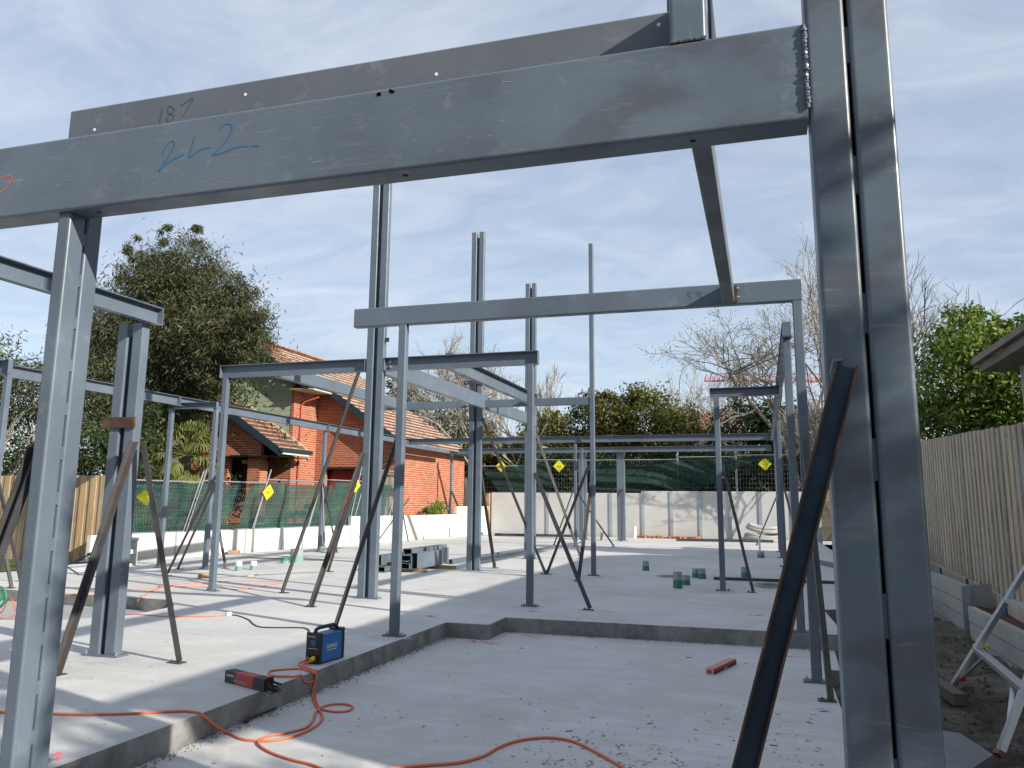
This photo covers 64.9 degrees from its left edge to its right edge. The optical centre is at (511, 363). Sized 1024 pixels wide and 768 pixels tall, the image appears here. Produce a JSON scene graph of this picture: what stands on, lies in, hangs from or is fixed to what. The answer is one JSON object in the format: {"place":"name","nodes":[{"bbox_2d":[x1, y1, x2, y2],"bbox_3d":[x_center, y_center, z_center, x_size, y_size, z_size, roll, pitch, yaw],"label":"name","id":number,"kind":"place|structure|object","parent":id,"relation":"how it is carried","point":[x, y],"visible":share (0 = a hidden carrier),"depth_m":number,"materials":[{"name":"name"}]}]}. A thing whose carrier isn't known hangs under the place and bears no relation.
{"place":"outdoors","nodes":[
{"label":"outdoors","id":0,"kind":"place"},
{"bbox_2d":[0,559,72,570],"bbox_3d":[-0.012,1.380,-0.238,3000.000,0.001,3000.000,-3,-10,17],"label":"neighbouring ground","id":1,"kind":"structure","parent":0,"point":[12,565],"depth_m":17.19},
{"bbox_2d":[0,475,104,572],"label":"paling fence","id":2,"kind":"object","parent":1,"relation":"on","point":[88,504],"visible":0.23,"depth_m":18.34,"materials":[{"name":"brown wood"}]},
{"bbox_2d":[796,252,968,440],"bbox_3d":[14.350,0.623,31.325,6.326,10.493,8.489,-3,-10,17],"label":"bare tree","id":3,"kind":"object","parent":1,"relation":"on","point":[924,322],"visible":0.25,"depth_m":31.13,"materials":[{"name":"brown plant"}]},
{"bbox_2d":[911,299,1023,439],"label":"lime tree","id":4,"kind":"object","parent":1,"relation":"on","point":[997,402],"visible":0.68,"depth_m":19.23,"materials":[{"name":"green plant"}]},
{"bbox_2d":[0,600,148,619],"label":"sunken rebate floor","id":5,"kind":"structure","parent":0,"point":[9,610],"depth_m":11.28,"materials":[{"name":"concrete"}]},
{"bbox_2d":[0,374,12,481],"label":"steel post","id":6,"kind":"object","parent":5,"relation":"on","point":[5,397],"visible":1,"depth_m":12.74,"materials":[{"name":"metal"}]},
{"bbox_2d":[0,359,13,374],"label":"channel beam","id":7,"kind":"structure","parent":6,"relation":"on","point":[6,366],"depth_m":12.91,"materials":[{"name":"metal"}]},
{"bbox_2d":[0,365,180,405],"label":"channel beam","id":8,"kind":"structure","parent":7,"relation":"attached to","point":[26,374],"depth_m":15.03,"materials":[{"name":"metal"}]},
{"bbox_2d":[224,523,238,528],"bbox_3d":[-14.858,8.443,43.097,25.800,0.540,44.800,-3,-10,17],"label":"raised garden","id":9,"kind":"object","parent":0,"point":[233,525],"visible":0.09,"depth_m":26.16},
{"bbox_2d":[0,323,147,477],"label":"bushy tree","id":10,"kind":"object","parent":9,"relation":"on","point":[21,394],"visible":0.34,"depth_m":24.63,"materials":[{"name":"green plant"}]},
{"bbox_2d":[1,377,167,481],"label":"bushy shrub","id":11,"kind":"object","parent":9,"relation":"on","point":[89,464],"visible":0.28,"depth_m":22.03,"materials":[{"name":"green plant"}]},
{"bbox_2d":[39,218,297,472],"bbox_3d":[-12.134,0.326,28.235,9.567,10.986,6.757,1,-10,-1],"label":"gum tree","id":12,"kind":"object","parent":9,"relation":"on","point":[202,334],"visible":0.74,"depth_m":27.21,"materials":[{"name":"green plant"}]},
{"bbox_2d":[148,418,217,483],"bbox_3d":[-9.888,3.370,24.459,2.618,3.512,2.544,-3,-10,17],"label":"fan palm","id":13,"kind":"object","parent":9,"relation":"on","point":[193,430],"visible":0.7,"depth_m":24.19,"materials":[{"name":"green plant"}]},
{"bbox_2d":[98,361,307,521],"bbox_3d":[-12.327,3.148,30.233,10.095,7.441,2.580,-3,-10,17],"label":"dark tree","id":14,"kind":"object","parent":9,"relation":"on","point":[233,472],"visible":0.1,"depth_m":29.49,"materials":[{"name":"green plant"}]},
{"bbox_2d":[103,398,312,523],"bbox_3d":[-11.558,3.653,30.198,8.020,4.670,2.030,-3,-10,17],"label":"porch","id":15,"kind":"object","parent":9,"relation":"on","point":[251,438],"visible":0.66,"depth_m":29.10,"materials":[{"name":"orange brick"}]},
{"bbox_2d":[386,354,505,448],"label":"bare tree","id":16,"kind":"object","parent":9,"relation":"on","point":[444,424],"visible":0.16,"depth_m":44.34,"materials":[{"name":"brown plant"}]},
{"bbox_2d":[389,327,522,463],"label":"bare tree","id":17,"kind":"object","parent":9,"relation":"on","point":[456,414],"visible":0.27,"depth_m":42.28,"materials":[{"name":"brown plant"}]},
{"bbox_2d":[450,424,502,498],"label":"evergreen tree","id":18,"kind":"object","parent":9,"relation":"on","point":[491,456],"visible":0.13,"depth_m":44.14,"materials":[{"name":"green plant"}]},
{"bbox_2d":[143,341,467,522],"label":"brick house","id":19,"kind":"structure","parent":0,"point":[427,477],"depth_m":31.52,"materials":[{"name":"red"}]},
{"bbox_2d":[305,623,344,663],"bbox_3d":[-1.673,2.482,7.150,0.160,0.312,0.419,-4,-11,23],"label":"welder","id":20,"kind":"object","parent":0,"point":[324,646],"visible":0.98,"depth_m":7.08,"materials":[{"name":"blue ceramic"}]},
{"bbox_2d":[0,534,838,767],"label":"slab","id":21,"kind":"structure","parent":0,"point":[652,603],"depth_m":9.84,"materials":[{"name":"concrete"}]},
{"bbox_2d":[57,439,137,675],"bbox_3d":[-3.565,1.598,6.925,0.140,1.936,0.740,-3,-10,17],"label":"angle brace","id":22,"kind":"object","parent":21,"relation":"on","point":[88,575],"visible":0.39,"depth_m":6.89,"materials":[{"name":"metal"}]},
{"bbox_2d":[81,323,149,657],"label":"twin steel column","id":23,"kind":"structure","parent":21,"relation":"on","point":[123,422],"depth_m":7.50,"materials":[{"name":"metal"}]},
{"bbox_2d":[0,255,163,325],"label":"channel beam","id":24,"kind":"structure","parent":23,"relation":"attached to","point":[16,272],"depth_m":7.17,"materials":[{"name":"metal"}]},
{"bbox_2d":[140,440,186,663],"bbox_3d":[-3.143,1.655,7.223,0.651,1.933,0.098,-3,-10,17],"label":"angle brace","id":25,"kind":"object","parent":21,"relation":"on","point":[167,589],"visible":1,"depth_m":7.19,"materials":[{"name":"metal"}]},
{"bbox_2d":[153,409,174,567],"bbox_3d":[-7.284,2.601,16.933,0.230,3.294,0.120,-3,-10,17],"label":"steel post","id":26,"kind":"object","parent":21,"relation":"on","point":[166,478],"visible":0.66,"depth_m":16.94,"materials":[{"name":"metal"}]},
{"bbox_2d":[199,408,218,569],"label":"steel post","id":27,"kind":"object","parent":21,"relation":"on","point":[207,532],"visible":0.86,"depth_m":16.64,"materials":[{"name":"metal"}]},
{"bbox_2d":[203,377,230,591],"bbox_3d":[-4.645,1.882,12.783,0.230,3.346,0.120,-3,-10,17],"label":"steel post","id":28,"kind":"object","parent":21,"relation":"on","point":[212,582],"visible":1,"depth_m":12.74,"materials":[{"name":"metal"}]},
{"bbox_2d":[219,359,366,378],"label":"channel beam","id":29,"kind":"structure","parent":28,"relation":"on","point":[298,368],"depth_m":12.76,"materials":[{"name":"metal"}]},
{"bbox_2d":[272,375,396,408],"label":"side beam","id":30,"kind":"structure","parent":29,"relation":"attached to","point":[326,384],"depth_m":14.50,"materials":[{"name":"metal"}]},
{"bbox_2d":[225,669,281,693],"bbox_3d":[-1.981,2.392,6.109,0.628,0.127,0.139,-7,-12,37],"label":"electrode carton","id":31,"kind":"object","parent":21,"relation":"on","point":[254,681],"visible":1,"depth_m":6.08,"materials":[{"name":"red"}]},
{"bbox_2d":[279,372,359,592],"bbox_3d":[-2.947,1.821,12.368,1.341,3.359,0.125,-4,-11,25],"label":"angle brace","id":32,"kind":"object","parent":21,"relation":"on","point":[320,482],"visible":1,"depth_m":12.33,"materials":[{"name":"metal"}]},
{"bbox_2d":[315,431,326,551],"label":"steel post","id":33,"kind":"object","parent":21,"relation":"on","point":[320,525],"visible":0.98,"depth_m":22.50,"materials":[{"name":"metal"}]},
{"bbox_2d":[180,396,328,430],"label":"channel beam","id":34,"kind":"structure","parent":33,"relation":"on","point":[258,415],"depth_m":20.10,"materials":[{"name":"metal"}]},
{"bbox_2d":[329,424,408,444],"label":"channel beam","id":35,"kind":"structure","parent":33,"relation":"on","point":[355,432],"depth_m":24.38,"materials":[{"name":"metal"}]},
{"bbox_2d":[408,436,581,444],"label":"channel beam","id":36,"kind":"structure","parent":35,"relation":"attached to","point":[553,439],"depth_m":27.16,"materials":[{"name":"metal"}]},
{"bbox_2d":[304,452,365,606],"bbox_3d":[-2.484,2.285,11.397,0.149,2.121,1.117,-4,-11,23],"label":"angle brace","id":37,"kind":"object","parent":21,"relation":"on","point":[314,595],"visible":1,"depth_m":11.32,"materials":[{"name":"metal"}]},
{"bbox_2d":[334,439,394,627],"bbox_3d":[-1.622,1.864,8.964,0.914,2.138,0.127,-6,-12,33],"label":"angle brace","id":38,"kind":"object","parent":21,"relation":"on","point":[365,535],"visible":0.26,"depth_m":8.92,"materials":[{"name":"metal"}]},
{"bbox_2d":[353,183,391,598],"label":"twin steel column","id":39,"kind":"structure","parent":21,"relation":"on","point":[368,563],"depth_m":12.20,"materials":[{"name":"metal"}]},
{"bbox_2d":[385,370,487,409],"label":"deep beam","id":40,"kind":"structure","parent":39,"relation":"attached to","point":[430,383],"depth_m":14.70,"materials":[{"name":"metal"}]},
{"bbox_2d":[382,324,408,636],"bbox_3d":[-1.227,1.218,8.763,0.230,3.346,0.120,-3,-10,17],"label":"steel post","id":41,"kind":"object","parent":21,"relation":"on","point":[397,521],"visible":1,"depth_m":8.71,"materials":[{"name":"metal"}]},
{"bbox_2d":[354,279,801,328],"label":"header beam","id":42,"kind":"structure","parent":41,"relation":"on","point":[746,293],"depth_m":8.43,"materials":[{"name":"metal"}]},
{"bbox_2d":[667,0,733,303],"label":"connecting beam","id":43,"kind":"structure","parent":42,"relation":"attached to","point":[705,161],"depth_m":5.52,"materials":[{"name":"metal"}]},
{"bbox_2d":[401,569,427,571],"bbox_3d":[-2.065,4.175,16.271,0.730,0.061,0.100,-3,-10,17],"label":"timber packer","id":44,"kind":"object","parent":21,"relation":"on","point":[414,570],"visible":0.57,"depth_m":16.19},
{"bbox_2d":[411,549,442,568],"bbox_3d":[-1.758,4.069,16.762,0.140,0.310,1.370,-3,-10,17],"label":"steel offcut","id":45,"kind":"object","parent":44,"relation":"on","point":[423,559],"visible":1,"depth_m":16.55,"materials":[{"name":"paint"}]},
{"bbox_2d":[464,232,485,570],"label":"twin steel column","id":46,"kind":"structure","parent":21,"relation":"on","point":[474,509],"depth_m":17.07,"materials":[{"name":"metal"}]},
{"bbox_2d":[384,401,465,410],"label":"cross beam","id":47,"kind":"structure","parent":46,"relation":"attached to","point":[435,405],"depth_m":17.26,"materials":[{"name":"metal"}]},
{"bbox_2d":[520,364,538,606],"bbox_3d":[0.258,1.667,11.290,0.230,3.346,0.120,-3,-10,17],"label":"steel post","id":48,"kind":"object","parent":21,"relation":"on","point":[530,498],"visible":1,"depth_m":11.23,"materials":[{"name":"metal"}]},
{"bbox_2d":[383,350,538,371],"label":"channel beam","id":49,"kind":"structure","parent":48,"relation":"on","point":[481,360],"depth_m":11.91,"materials":[{"name":"metal"}]},
{"bbox_2d":[522,283,537,558],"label":"twin steel column","id":50,"kind":"structure","parent":21,"relation":"on","point":[530,333],"depth_m":21.03,"materials":[{"name":"metal"}]},
{"bbox_2d":[533,472,593,609],"bbox_3d":[0.688,2.393,10.977,0.868,1.820,0.105,-4,-11,23],"label":"angle brace","id":51,"kind":"object","parent":21,"relation":"on","point":[564,545],"visible":1,"depth_m":10.96,"materials":[{"name":"metal"}]},
{"bbox_2d":[587,243,599,575],"bbox_3d":[1.622,0.819,16.270,0.230,6.734,0.120,-3,-10,17],"label":"steel post","id":52,"kind":"object","parent":21,"relation":"on","point":[592,418],"visible":1,"depth_m":16.18,"materials":[{"name":"metal"}]},
{"bbox_2d":[485,397,589,407],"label":"cross beam","id":53,"kind":"structure","parent":52,"relation":"attached to","point":[566,401],"depth_m":16.54,"materials":[{"name":"metal"}]},
{"bbox_2d":[445,353,536,405],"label":"channel beam","id":54,"kind":"structure","parent":53,"relation":"attached to","point":[490,380],"depth_m":14.17,"materials":[{"name":"metal"}]},
{"bbox_2d":[616,452,626,539],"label":"steel post","id":55,"kind":"object","parent":21,"relation":"on","point":[620,458],"visible":0.96,"depth_m":31.06,"materials":[{"name":"metal"}]},
{"bbox_2d":[458,445,770,453],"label":"channel beam","id":56,"kind":"structure","parent":55,"relation":"on","point":[647,449],"depth_m":31.04,"materials":[{"name":"metal"}]},
{"bbox_2d":[713,397,729,590],"bbox_3d":[3.473,2.147,13.463,0.230,3.194,0.120,-3,-10,17],"label":"steel post","id":57,"kind":"object","parent":21,"relation":"on","point":[719,497],"visible":1,"depth_m":13.41,"materials":[{"name":"metal"}]},
{"bbox_2d":[709,386,779,396],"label":"channel beam","id":58,"kind":"structure","parent":57,"relation":"on","point":[746,391],"depth_m":13.62,"materials":[{"name":"metal"}]},
{"bbox_2d":[776,421,786,566],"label":"steel post","id":59,"kind":"object","parent":21,"relation":"on","point":[782,508],"visible":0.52,"depth_m":18.68,"materials":[{"name":"metal"}]},
{"bbox_2d":[781,336,808,632],"bbox_3d":[3.237,1.341,9.251,0.270,3.346,0.195,-3,-10,17],"label":"steel post","id":60,"kind":"object","parent":21,"relation":"on","point":[792,456],"visible":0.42,"depth_m":9.32,"materials":[{"name":"metal"}]},
{"bbox_2d":[770,322,790,440],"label":"channel beam","id":61,"kind":"structure","parent":60,"relation":"on","point":[785,328],"depth_m":12.56,"materials":[{"name":"metal"}]},
{"bbox_2d":[582,433,770,441],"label":"channel beam","id":62,"kind":"structure","parent":61,"relation":"attached to","point":[689,437],"depth_m":25.44,"materials":[{"name":"metal"}]},
{"bbox_2d":[135,632,844,767],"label":"garage slab","id":63,"kind":"structure","parent":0,"point":[569,676],"depth_m":6.09,"materials":[{"name":"concrete"}]},
{"bbox_2d":[0,213,101,767],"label":"twin steel column","id":64,"kind":"structure","parent":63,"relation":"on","point":[27,725],"depth_m":3.74,"materials":[{"name":"metal"}]},
{"bbox_2d":[0,447,33,568],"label":"channel brace","id":65,"kind":"object","parent":64,"relation":"attached to","point":[13,508],"visible":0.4,"depth_m":3.73,"materials":[{"name":"metal"}]},
{"bbox_2d":[68,12,707,137],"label":"beam","id":66,"kind":"structure","parent":64,"relation":"on","point":[618,36],"depth_m":3.65,"materials":[{"name":"metal"}]},
{"bbox_2d":[0,24,810,228],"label":"front beam","id":67,"kind":"structure","parent":64,"relation":"on","point":[748,87],"depth_m":3.36,"materials":[{"name":"metal"}]},
{"bbox_2d":[669,0,715,44],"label":"stub bracket","id":68,"kind":"object","parent":67,"relation":"on","point":[688,20],"visible":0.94,"depth_m":3.11,"materials":[{"name":"metal"}]},
{"bbox_2d":[0,657,323,741],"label":"welding lead","id":69,"kind":"object","parent":63,"relation":"on","point":[200,714],"visible":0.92,"depth_m":5.34,"materials":[{"name":"orange rubber"}]},
{"bbox_2d":[132,637,453,767],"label":"mortar crumbs","id":70,"kind":"object","parent":63,"relation":"on","point":[215,734],"visible":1,"depth_m":6.08,"materials":[{"name":"concrete"}]},
{"bbox_2d":[257,659,353,767],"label":"welding lead","id":71,"kind":"object","parent":63,"relation":"on","point":[309,670],"visible":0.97,"depth_m":6.06,"materials":[{"name":"orange rubber"}]},
{"bbox_2d":[386,736,625,767],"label":"welding lead","id":72,"kind":"object","parent":63,"relation":"on","point":[509,743],"visible":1,"depth_m":5.03,"materials":[{"name":"orange rubber"}]},
{"bbox_2d":[731,357,858,767],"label":"channel brace","id":73,"kind":"object","parent":63,"relation":"on","point":[765,688],"visible":1,"depth_m":2.53,"materials":[{"name":"metal"}]},
{"bbox_2d":[792,300,825,683],"bbox_3d":[2.757,1.127,7.535,0.230,3.516,0.120,-3,-10,17],"label":"steel post","id":74,"kind":"object","parent":63,"relation":"on","point":[813,615],"visible":0.6,"depth_m":7.57,"materials":[{"name":"metal"}]},
{"bbox_2d":[801,438,836,702],"bbox_3d":[2.664,1.716,7.021,0.140,2.183,0.738,-3,-10,17],"label":"angle brace","id":75,"kind":"object","parent":63,"relation":"on","point":[823,625],"visible":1,"depth_m":6.83,"materials":[{"name":"metal"}]},
{"bbox_2d":[801,0,945,767],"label":"twin steel column","id":76,"kind":"structure","parent":63,"relation":"on","point":[890,691],"depth_m":2.68,"materials":[{"name":"metal"}]},
{"bbox_2d":[0,0,1023,544],"label":"sky","id":77,"kind":"structure","parent":0,"point":[957,66],"materials":[{"name":"blue"}]},
{"bbox_2d":[463,499,831,540],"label":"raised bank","id":78,"kind":"structure","parent":0,"point":[826,526],"depth_m":31.92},
{"bbox_2d":[482,465,517,498],"bbox_3d":[-0.307,5.269,36.349,2.453,1.770,0.044,-3,-10,17],"label":"fence panel","id":79,"kind":"object","parent":78,"relation":"on","point":[487,478],"visible":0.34,"depth_m":36.55,"materials":[{"name":"silver metal"}]},
{"bbox_2d":[482,461,551,492],"bbox_3d":[0.190,5.106,36.015,3.283,1.439,0.171,-3,-10,17],"label":"shade cloth","id":80,"kind":"object","parent":79,"relation":"hanging from","point":[516,476],"visible":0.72,"depth_m":35.99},
{"bbox_2d":[442,341,573,466],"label":"bare tree","id":81,"kind":"object","parent":78,"relation":"on","point":[499,420],"visible":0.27,"depth_m":44.88,"materials":[{"name":"brown plant"}]},
{"bbox_2d":[495,407,588,470],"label":"evergreen tree","id":82,"kind":"object","parent":78,"relation":"on","point":[557,426],"visible":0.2,"depth_m":43.80,"materials":[{"name":"green plant"}]},
{"bbox_2d":[569,377,722,464],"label":"evergreen tree","id":83,"kind":"object","parent":78,"relation":"on","point":[627,419],"visible":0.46,"depth_m":42.23,"materials":[{"name":"green plant"}]},
{"bbox_2d":[516,439,828,492],"bbox_3d":[7.310,5.253,36.934,16.103,4.169,2.645,-3,-10,17],"label":"hedge","id":84,"kind":"object","parent":78,"relation":"on","point":[760,479],"visible":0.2,"depth_m":36.37,"materials":[{"name":"green plant"}]},
{"bbox_2d":[677,451,736,490],"bbox_3d":[8.177,4.730,33.794,2.403,2.110,0.044,-3,-10,17],"label":"fence panel","id":85,"kind":"object","parent":78,"relation":"on","point":[711,456],"visible":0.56,"depth_m":33.85,"materials":[{"name":"silver metal"}]},
{"bbox_2d":[595,456,773,492],"bbox_3d":[7.134,4.734,33.919,7.539,1.581,0.255,-3,-10,17],"label":"shade cloth","id":86,"kind":"object","parent":85,"relation":"attached to","point":[690,475],"visible":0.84,"depth_m":34.07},
{"bbox_2d":[701,396,796,490],"bbox_3d":[12.069,4.247,40.025,5.558,5.862,3.702,-3,-10,17],"label":"evergreen tree","id":87,"kind":"object","parent":78,"relation":"on","point":[753,422],"visible":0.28,"depth_m":39.85,"materials":[{"name":"green plant"}]},
{"bbox_2d":[637,305,926,491],"bbox_3d":[11.789,1.655,35.022,11.798,8.913,10.456,-3,-10,17],"label":"budding tree","id":88,"kind":"object","parent":78,"relation":"on","point":[743,369],"visible":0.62,"depth_m":35.09,"materials":[{"name":"brown plant"}]},
{"bbox_2d":[777,389,823,453],"bbox_3d":[11.562,3.548,30.811,2.902,5.091,2.314,-3,-10,17],"label":"bare shrub","id":89,"kind":"object","parent":78,"relation":"on","point":[815,421],"visible":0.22,"depth_m":30.99,"materials":[{"name":"brown plant"}]},
{"bbox_2d":[748,222,920,415],"bbox_3d":[14.486,0.390,36.239,6.814,11.814,8.582,3,-10,-17],"label":"budding tree","id":90,"kind":"object","parent":78,"relation":"on","point":[812,299],"visible":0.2,"depth_m":36.06,"materials":[{"name":"brown plant"}]},
{"bbox_2d":[825,545,1023,767],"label":"site ground","id":91,"kind":"structure","parent":0,"point":[995,712],"depth_m":7.33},
{"bbox_2d":[85,506,487,561],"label":"retaining wall","id":92,"kind":"structure","parent":91,"relation":"on","point":[417,528],"depth_m":23.70,"materials":[{"name":"white concrete"}]},
{"bbox_2d":[132,471,204,533],"bbox_3d":[-8.577,3.325,19.355,0.404,1.570,2.602,-4,-11,24],"label":"fence panel","id":93,"kind":"object","parent":92,"relation":"attached to","point":[191,482],"visible":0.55,"depth_m":19.98,"materials":[{"name":"fabric"}]},
{"bbox_2d":[132,482,241,531],"bbox_3d":[-8.351,3.599,20.044,0.412,1.220,4.079,-4,-11,23],"label":"shade cloth","id":94,"kind":"object","parent":93,"relation":"attached to","point":[229,503],"visible":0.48,"depth_m":20.16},
{"bbox_2d":[185,470,270,531],"bbox_3d":[-7.552,3.696,21.571,0.402,1.609,2.600,-4,-11,24],"label":"fence panel","id":95,"kind":"object","parent":92,"relation":"attached to","point":[203,480],"visible":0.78,"depth_m":21.61,"materials":[{"name":"silver metal"}]},
{"bbox_2d":[253,470,318,528],"bbox_3d":[-6.549,4.030,23.748,0.398,1.709,2.598,-4,-11,24],"label":"fence panel","id":96,"kind":"object","parent":92,"relation":"attached to","point":[282,480],"visible":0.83,"depth_m":23.57,"materials":[{"name":"silver metal"}]},
{"bbox_2d":[238,483,332,528],"bbox_3d":[-6.615,4.232,23.802,0.418,1.280,3.786,-4,-11,24],"label":"shade cloth","id":97,"kind":"object","parent":96,"relation":"attached to","point":[281,502],"visible":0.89,"depth_m":23.51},
{"bbox_2d":[309,479,361,526],"bbox_3d":[-5.566,4.370,25.877,0.395,1.778,2.496,-4,-11,24],"label":"fence panel","id":98,"kind":"object","parent":92,"relation":"on","point":[335,505],"visible":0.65,"depth_m":25.66,"materials":[{"name":"silver metal"}]},
{"bbox_2d":[324,482,392,525],"bbox_3d":[-5.136,4.735,27.000,0.420,1.400,3.554,-4,-11,24],"label":"shade cloth","id":99,"kind":"object","parent":98,"relation":"attached to","point":[342,495],"visible":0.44,"depth_m":26.06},
{"bbox_2d":[486,491,822,543],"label":"retaining wall","id":100,"kind":"structure","parent":91,"relation":"on","point":[672,513],"depth_m":33.61,"materials":[{"name":"grey concrete"}]},
{"bbox_2d":[939,677,966,705],"bbox_3d":[4.043,3.047,7.576,0.110,0.100,0.998,-1,-10,11],"label":"timber sleeper","id":101,"kind":"object","parent":91,"relation":"on","point":[952,694],"visible":0.57,"depth_m":7.20,"materials":[{"name":"brown wood"}]},
{"bbox_2d":[943,730,993,767],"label":"stone slab","id":102,"kind":"structure","parent":91,"relation":"on","point":[961,750],"depth_m":5.52,"materials":[{"name":"stone"}]},
{"bbox_2d":[930,571,1023,669],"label":"sleeper wall","id":103,"kind":"structure","parent":91,"relation":"on","point":[954,601],"depth_m":11.04,"materials":[{"name":"concrete"}]},
{"bbox_2d":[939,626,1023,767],"bbox_3d":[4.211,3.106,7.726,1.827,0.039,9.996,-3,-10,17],"label":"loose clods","id":104,"kind":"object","parent":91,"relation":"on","point":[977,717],"visible":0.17,"depth_m":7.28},
{"bbox_2d":[950,565,1023,758],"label":"step ladder","id":105,"kind":"object","parent":91,"relation":"on","point":[1014,711],"visible":0.84,"depth_m":6.86,"materials":[{"name":"silver metal"}]},
{"bbox_2d":[971,323,1023,405],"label":"neighbour house","id":106,"kind":"structure","parent":0,"point":[1009,357],"depth_m":15.46,"materials":[{"name":"grey"}]},
{"bbox_2d":[972,605,1023,629],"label":"planting strip","id":107,"kind":"object","parent":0,"point":[1014,621],"depth_m":10.23,"materials":[{"name":"brown soil"}]},
{"bbox_2d":[920,422,1023,622],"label":"paling fence","id":108,"kind":"object","parent":107,"relation":"on","point":[973,481],"visible":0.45,"depth_m":11.98,"materials":[{"name":"beige wood"}]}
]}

